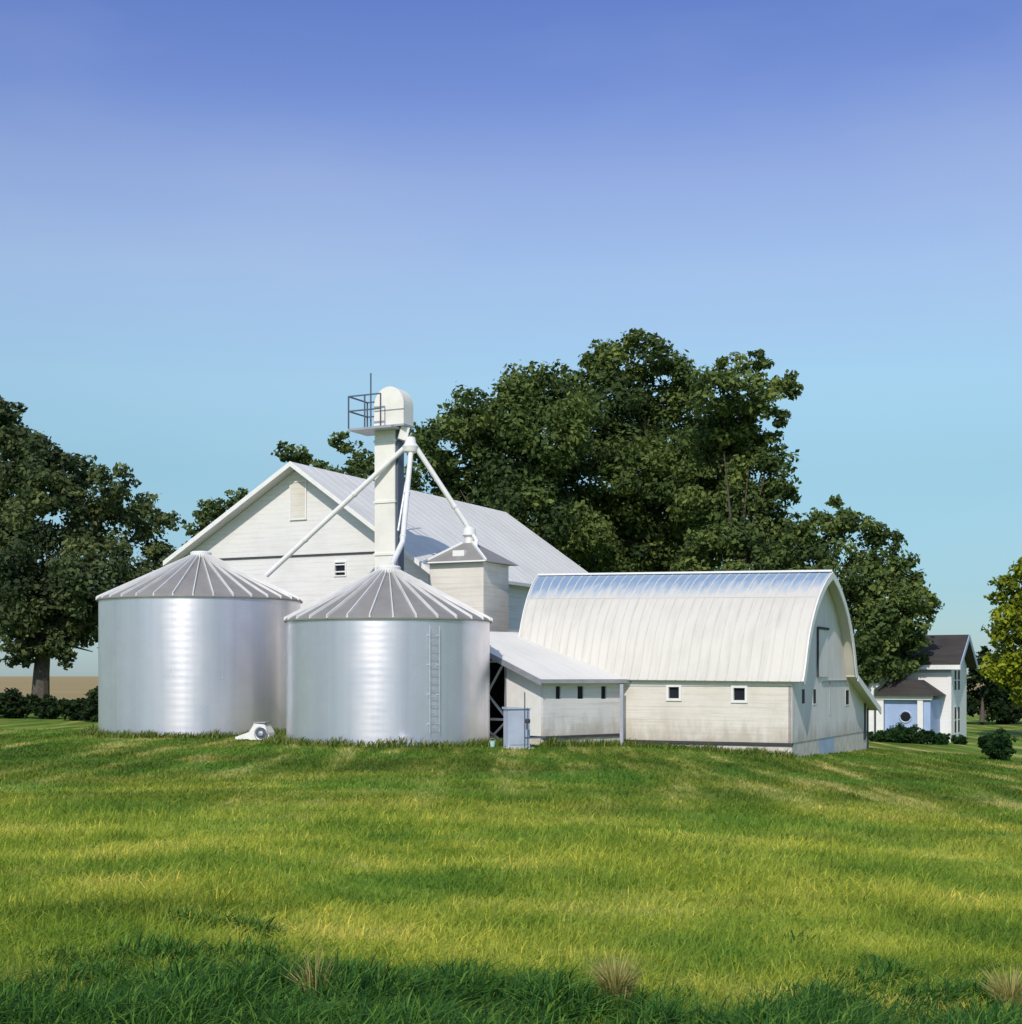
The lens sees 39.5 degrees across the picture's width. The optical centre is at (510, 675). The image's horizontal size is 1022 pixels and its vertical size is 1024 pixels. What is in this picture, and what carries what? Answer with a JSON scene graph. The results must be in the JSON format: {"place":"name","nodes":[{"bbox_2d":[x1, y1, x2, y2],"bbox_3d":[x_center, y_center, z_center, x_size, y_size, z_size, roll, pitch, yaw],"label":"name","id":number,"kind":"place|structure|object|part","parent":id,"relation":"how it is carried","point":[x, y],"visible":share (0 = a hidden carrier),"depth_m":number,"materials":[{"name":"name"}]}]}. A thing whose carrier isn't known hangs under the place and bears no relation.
{"place":"outdoors","nodes":[
{"label":"outdoors","id":0,"kind":"place"},
{"bbox_2d":[0,902,1021,1023],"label":"lush grass","id":1,"kind":"structure","parent":0,"point":[184,996],"depth_m":10.56,"materials":[{"name":"green plant"}]},
{"bbox_2d":[0,728,1021,831],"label":"turf grass","id":2,"kind":"structure","parent":0,"point":[135,779],"depth_m":38.45,"materials":[{"name":"green plant"}]},
{"bbox_2d":[0,676,1021,1023],"bbox_3d":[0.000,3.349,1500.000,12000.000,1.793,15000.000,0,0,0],"label":"grass field","id":3,"kind":"structure","parent":0,"point":[70,686],"depth_m":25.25,"materials":[{"name":"green plant"}]},
{"bbox_2d":[0,687,38,718],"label":"shrub","id":4,"kind":"object","parent":3,"relation":"on","point":[13,703],"visible":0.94,"depth_m":83.42,"materials":[{"name":"green plant"}]},
{"bbox_2d":[0,395,57,630],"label":"broadleaf tree","id":5,"kind":"object","parent":3,"relation":"on","point":[12,435],"visible":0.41,"depth_m":94.15,"materials":[{"name":"green plant"}]},
{"bbox_2d":[24,694,70,718],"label":"shrub","id":6,"kind":"object","parent":3,"relation":"on","point":[44,707],"visible":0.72,"depth_m":82.53,"materials":[{"name":"green plant"}]},
{"bbox_2d":[54,698,89,720],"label":"shrub","id":7,"kind":"object","parent":3,"relation":"on","point":[62,707],"visible":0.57,"depth_m":79.56,"materials":[{"name":"green plant"}]},
{"bbox_2d":[69,686,97,721],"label":"shrub","id":8,"kind":"object","parent":3,"relation":"on","point":[89,709],"visible":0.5,"depth_m":77.53,"materials":[{"name":"green plant"}]},
{"bbox_2d":[0,431,186,715],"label":"broadleaf tree","id":9,"kind":"object","parent":3,"relation":"on","point":[48,609],"visible":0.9,"depth_m":88.29,"materials":[{"name":"green plant"}]},
{"bbox_2d":[96,551,302,736],"bbox_3d":[-13.516,-1.280,62.000,8.812,8.360,8.815,0,0,0],"label":"grain bin","id":10,"kind":"object","parent":3,"relation":"on","point":[193,642],"visible":0.81,"depth_m":58.28,"materials":[{"name":"metal"}]},
{"bbox_2d":[181,487,248,545],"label":"broadleaf tree","id":11,"kind":"object","parent":3,"relation":"on","point":[206,516],"visible":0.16,"depth_m":100.26,"materials":[{"name":"green plant"}]},
{"bbox_2d":[235,722,274,739],"bbox_3d":[-10.034,2.164,55.651,1.460,0.735,0.740,0,0,12],"label":"aeration fan","id":12,"kind":"object","parent":3,"relation":"on","point":[260,730],"visible":0.96,"depth_m":55.36},
{"bbox_2d":[274,934,347,995],"bbox_3d":[-1.524,2.223,10.870,0.635,0.570,0.610,0,0,0],"label":"grass tuft","id":13,"kind":"object","parent":3,"relation":"on","point":[317,967],"visible":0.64,"depth_m":10.83,"materials":[{"name":"beige plant"}]},
{"bbox_2d":[270,431,425,490],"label":"broadleaf tree","id":14,"kind":"object","parent":3,"relation":"on","point":[360,467],"visible":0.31,"depth_m":103.46,"materials":[{"name":"green plant"}]},
{"bbox_2d":[163,461,587,631],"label":"gable barn","id":15,"kind":"structure","parent":3,"relation":"on","point":[262,529],"depth_m":67.78,"materials":[{"name":"white wood"}]},
{"bbox_2d":[289,480,306,519],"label":"loft door","id":16,"kind":"structure","parent":15,"relation":"in","point":[297,489],"depth_m":66.97,"materials":[{"name":"white wood"}]},
{"bbox_2d":[334,561,346,576],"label":"window","id":17,"kind":"structure","parent":15,"relation":"in","point":[340,567],"depth_m":66.10,"materials":[{"name":"white glass"}]},
{"bbox_2d":[348,373,413,570],"bbox_3d":[-5.594,-5.105,61.895,2.557,16.409,1.600,0,0,26],"label":"bucket elevator","id":18,"kind":"object","parent":3,"relation":"on","point":[389,430],"visible":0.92,"depth_m":61.66,"materials":[{"name":"beige paint"}]},
{"bbox_2d":[402,437,418,453],"bbox_3d":[-4.332,-9.925,61.300,0.720,0.770,0.720,0,0,0],"label":"grain distributor","id":19,"kind":"object","parent":18,"relation":"attached to","point":[410,445],"visible":1,"depth_m":61.07,"materials":[{"name":"white paint"}]},
{"bbox_2d":[265,447,403,576],"bbox_3d":[-7.700,-7.142,62.100,6.587,5.571,0.280,0,0,14],"label":"grain spout","id":20,"kind":"object","parent":19,"relation":"attached to","point":[336,510],"visible":1,"depth_m":62.01,"materials":[{"name":"white paint"}]},
{"bbox_2d":[397,477,405,530],"bbox_3d":[-4.566,-7.880,60.950,0.120,3.453,1.129,0,0,27],"label":"spout","id":21,"kind":"object","parent":19,"relation":"attached to","point":[400,518],"visible":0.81,"depth_m":60.67,"materials":[{"name":"grey metal"}]},
{"bbox_2d":[416,447,470,527],"bbox_3d":[-2.942,-8.105,61.474,2.498,3.597,0.280,0,0,-9],"label":"grain spout","id":22,"kind":"object","parent":19,"relation":"attached to","point":[441,486],"visible":1,"depth_m":61.39,"materials":[{"name":"white paint"}]},
{"bbox_2d":[284,565,492,746],"bbox_3d":[-4.635,-0.655,53.900,7.880,7.110,7.860,0,0,0],"label":"grain bin","id":23,"kind":"object","parent":3,"relation":"on","point":[382,652],"visible":0.92,"depth_m":50.68,"materials":[{"name":"metal"}]},
{"bbox_2d":[389,452,412,564],"bbox_3d":[-4.343,-6.899,57.711,0.398,5.543,7.125,0,0,2],"label":"grain spout","id":24,"kind":"object","parent":23,"relation":"attached to","point":[398,550],"visible":0.94,"depth_m":57.90,"materials":[{"name":"white paint"}]},
{"bbox_2d":[396,736,417,747],"bbox_3d":[-3.659,2.344,49.962,0.800,0.420,0.435,0,0,0],"label":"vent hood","id":25,"kind":"object","parent":23,"relation":"attached to","point":[409,740],"visible":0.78,"depth_m":49.78,"materials":[{"name":"grey metal"}]},
{"bbox_2d":[76,723,800,758],"bbox_3d":[-5.113,2.533,54.640,30.786,1.161,11.075,0,0,22],"label":"weed growth","id":26,"kind":"object","parent":3,"relation":"on","point":[281,739],"visible":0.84,"depth_m":54.05,"materials":[{"name":"green plant"}]},
{"bbox_2d":[422,527,518,631],"bbox_3d":[-1.744,-1.720,61.592,3.286,9.540,2.890,0,0,26],"label":"overhead bin","id":27,"kind":"object","parent":3,"relation":"on","point":[472,572],"visible":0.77,"depth_m":60.76,"materials":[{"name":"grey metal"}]},
{"bbox_2d":[489,738,495,746],"bbox_3d":[-0.671,2.414,51.500,0.235,0.313,0.225,0,0,0],"label":"plastic bucket","id":28,"kind":"object","parent":3,"relation":"on","point":[492,743],"visible":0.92,"depth_m":51.43,"materials":[{"name":"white plastic"}]},
{"bbox_2d":[404,359,618,572],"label":"broadleaf tree","id":29,"kind":"object","parent":3,"relation":"on","point":[560,511],"visible":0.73,"depth_m":96.94,"materials":[{"name":"green plant"}]},
{"bbox_2d":[502,707,533,748],"bbox_3d":[0.253,1.969,51.617,1.100,1.700,0.700,0,0,-20],"label":"steel cabinet","id":30,"kind":"object","parent":3,"relation":"on","point":[513,726],"visible":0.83,"depth_m":51.34,"materials":[{"name":"metal"}]},
{"bbox_3d":[0.290,1.879,51.331,0.720,1.200,0.047,0,0,-20],"label":"door","id":31,"kind":"part","parent":30,"relation":"part of","materials":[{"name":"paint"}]},
{"bbox_2d":[524,692,545,748],"bbox_3d":[0.880,1.710,51.056,0.812,2.250,0.200,0,0,-18],"label":"meter post","id":32,"kind":"object","parent":3,"relation":"on","point":[527,721],"visible":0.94,"depth_m":50.98,"materials":[{"name":"metal"}]},
{"bbox_2d":[490,632,630,744],"bbox_3d":[1.143,0.687,56.997,5.095,5.125,5.695,0,0,-41],"label":"lean to shed","id":33,"kind":"object","parent":3,"relation":"on","point":[566,696],"visible":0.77,"depth_m":55.37,"materials":[{"name":"white wood"}]},
{"bbox_2d":[556,685,560,699],"bbox_3d":[1.768,0.633,54.371,0.298,0.542,0.090,0,0,-41],"label":"window","id":34,"kind":"structure","parent":33,"relation":"in","point":[558,687],"depth_m":54.41,"materials":[{"name":"black glass"}]},
{"bbox_2d":[577,685,583,699],"bbox_3d":[2.657,0.641,55.147,0.358,0.550,0.090,0,0,-41],"label":"window","id":35,"kind":"structure","parent":33,"relation":"in","point":[580,688],"depth_m":55.17,"materials":[{"name":"black glass"}]},
{"bbox_2d":[601,685,605,699],"bbox_3d":[3.612,0.651,55.991,0.316,0.558,0.090,0,0,-41],"label":"window","id":36,"kind":"structure","parent":33,"relation":"in","point":[603,687],"depth_m":56.01,"materials":[{"name":"black glass"}]},
{"bbox_2d":[620,684,623,745],"bbox_3d":[4.364,1.696,56.000,0.130,2.750,0.100,0,0,26],"label":"downspout","id":37,"kind":"object","parent":33,"relation":"attached to","point":[622,713],"visible":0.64,"depth_m":55.96,"materials":[{"name":"paint"}]},
{"bbox_2d":[576,950,658,1002],"bbox_3d":[0.796,2.365,11.178,0.679,0.437,0.694,0,0,-18],"label":"grass tuft","id":38,"kind":"object","parent":3,"relation":"on","point":[616,977],"visible":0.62,"depth_m":11.12,"materials":[{"name":"beige plant"}]},
{"bbox_2d":[556,327,754,572],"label":"broadleaf tree","id":39,"kind":"object","parent":3,"relation":"on","point":[649,538],"visible":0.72,"depth_m":103.89,"materials":[{"name":"green plant"}]},
{"bbox_2d":[519,570,880,756],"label":"arched roof barn","id":40,"kind":"structure","parent":3,"relation":"on","point":[749,659],"depth_m":56.51,"materials":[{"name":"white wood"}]},
{"bbox_2d":[666,684,681,700],"bbox_3d":[6.394,0.651,55.679,0.629,0.643,0.150,0,0,26],"label":"window","id":41,"kind":"structure","parent":40,"relation":"in","point":[673,692],"depth_m":55.69,"materials":[{"name":"white glass"}]},
{"bbox_2d":[731,685,747,702],"bbox_3d":[8.768,0.692,54.521,0.647,0.670,0.150,0,0,26],"label":"window","id":42,"kind":"structure","parent":40,"relation":"in","point":[739,693],"depth_m":54.53,"materials":[{"name":"white glass"}]},
{"bbox_2d":[801,688,804,704],"bbox_3d":[11.322,0.789,55.022,0.011,0.670,0.580,0,0,26],"label":"window","id":43,"kind":"structure","parent":40,"relation":"in","point":[802,689],"depth_m":54.99,"materials":[{"name":"black glass"}]},
{"bbox_2d":[813,688,816,704],"bbox_3d":[12.069,0.812,56.657,0.011,0.686,0.580,0,0,26],"label":"window","id":44,"kind":"structure","parent":40,"relation":"in","point":[814,689],"depth_m":56.68,"materials":[{"name":"black glass"}]},
{"bbox_2d":[817,627,828,676],"bbox_3d":[12.683,-0.972,57.748,0.087,2.021,1.793,0,0,26],"label":"loft door","id":45,"kind":"structure","parent":40,"relation":"in","point":[822,632],"depth_m":57.64,"materials":[{"name":"white wood"}]},
{"bbox_2d":[845,689,848,705],"bbox_3d":[14.634,0.927,61.808,0.011,0.738,0.740,0,0,26],"label":"window","id":46,"kind":"structure","parent":40,"relation":"in","point":[846,690],"depth_m":61.76,"materials":[{"name":"black glass"}]},
{"bbox_2d":[863,703,868,749],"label":"post","id":47,"kind":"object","parent":40,"relation":"in","point":[864,733],"depth_m":65.52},
{"bbox_2d":[657,348,829,573],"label":"broadleaf tree","id":48,"kind":"object","parent":3,"relation":"on","point":[740,444],"visible":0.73,"depth_m":96.36,"materials":[{"name":"green plant"}]},
{"bbox_2d":[759,494,944,686],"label":"broadleaf tree","id":49,"kind":"object","parent":3,"relation":"on","point":[882,623],"visible":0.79,"depth_m":83.65,"materials":[{"name":"green plant"}]},
{"bbox_2d":[869,730,888,741],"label":"shrub","id":50,"kind":"object","parent":3,"relation":"on","point":[879,736],"visible":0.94,"depth_m":77.77,"materials":[{"name":"green plant"}]},
{"bbox_2d":[882,726,909,742],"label":"shrub","id":51,"kind":"object","parent":3,"relation":"on","point":[893,735],"visible":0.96,"depth_m":78.21,"materials":[{"name":"green plant"}]},
{"bbox_2d":[890,722,920,742],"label":"shrub","id":52,"kind":"object","parent":3,"relation":"on","point":[912,730],"visible":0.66,"depth_m":78.62,"materials":[{"name":"green plant"}]},
{"bbox_2d":[857,634,977,742],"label":"farmhouse","id":53,"kind":"object","parent":3,"relation":"on","point":[931,694],"visible":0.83,"depth_m":85.05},
{"bbox_2d":[954,669,956,691],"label":"window","id":54,"kind":"structure","parent":53,"relation":"in","point":[955,670],"depth_m":86.50,"materials":[{"name":"black glass"}]},
{"bbox_2d":[954,705,956,734],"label":"window","id":55,"kind":"structure","parent":53,"relation":"in","point":[955,707],"depth_m":86.50,"materials":[{"name":"white glass"}]},
{"bbox_2d":[957,669,959,690],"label":"window","id":56,"kind":"structure","parent":53,"relation":"in","point":[958,670],"depth_m":87.56,"materials":[{"name":"black glass"}]},
{"bbox_2d":[957,705,959,733],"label":"window","id":57,"kind":"structure","parent":53,"relation":"in","point":[958,706],"depth_m":87.56,"materials":[{"name":"white glass"}]},
{"bbox_2d":[908,729,935,744],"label":"shrub","id":58,"kind":"object","parent":3,"relation":"on","point":[924,735],"visible":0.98,"depth_m":78.22,"materials":[{"name":"green plant"}]},
{"bbox_2d":[931,732,950,744],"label":"shrub","id":59,"kind":"object","parent":3,"relation":"on","point":[939,738],"visible":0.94,"depth_m":79.24,"materials":[{"name":"green plant"}]},
{"bbox_2d":[950,734,968,744],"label":"shrub","id":60,"kind":"object","parent":3,"relation":"on","point":[960,739],"visible":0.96,"depth_m":81.85,"materials":[{"name":"green plant"}]},
{"bbox_2d":[967,654,1012,724],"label":"hedgerow tree","id":61,"kind":"object","parent":3,"relation":"on","point":[997,709],"visible":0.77,"depth_m":121.97,"materials":[{"name":"green plant"}]},
{"bbox_2d":[967,962,1021,1007],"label":"grass tuft","id":62,"kind":"object","parent":3,"relation":"on","point":[1006,988],"visible":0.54,"depth_m":11.53,"materials":[{"name":"beige plant"}]},
{"bbox_2d":[968,646,1021,723],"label":"hedgerow tree","id":63,"kind":"object","parent":3,"relation":"on","point":[1016,713],"visible":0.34,"depth_m":123.23,"materials":[{"name":"green plant"}]},
{"bbox_2d":[977,727,1018,760],"bbox_3d":[21.124,3.084,61.965,1.683,1.698,1.694,0,0,-26],"label":"clipped shrub","id":64,"kind":"object","parent":3,"relation":"on","point":[998,746],"visible":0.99,"depth_m":61.63,"materials":[{"name":"green plant"}]},
{"bbox_2d":[975,556,1021,706],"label":"broadleaf tree","id":65,"kind":"object","parent":3,"relation":"on","point":[1005,664],"visible":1,"depth_m":95.56,"materials":[{"name":"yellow plant"}]},
{"bbox_2d":[0,0,1021,675],"label":"sky","id":66,"kind":"structure","parent":0,"point":[219,219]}
]}

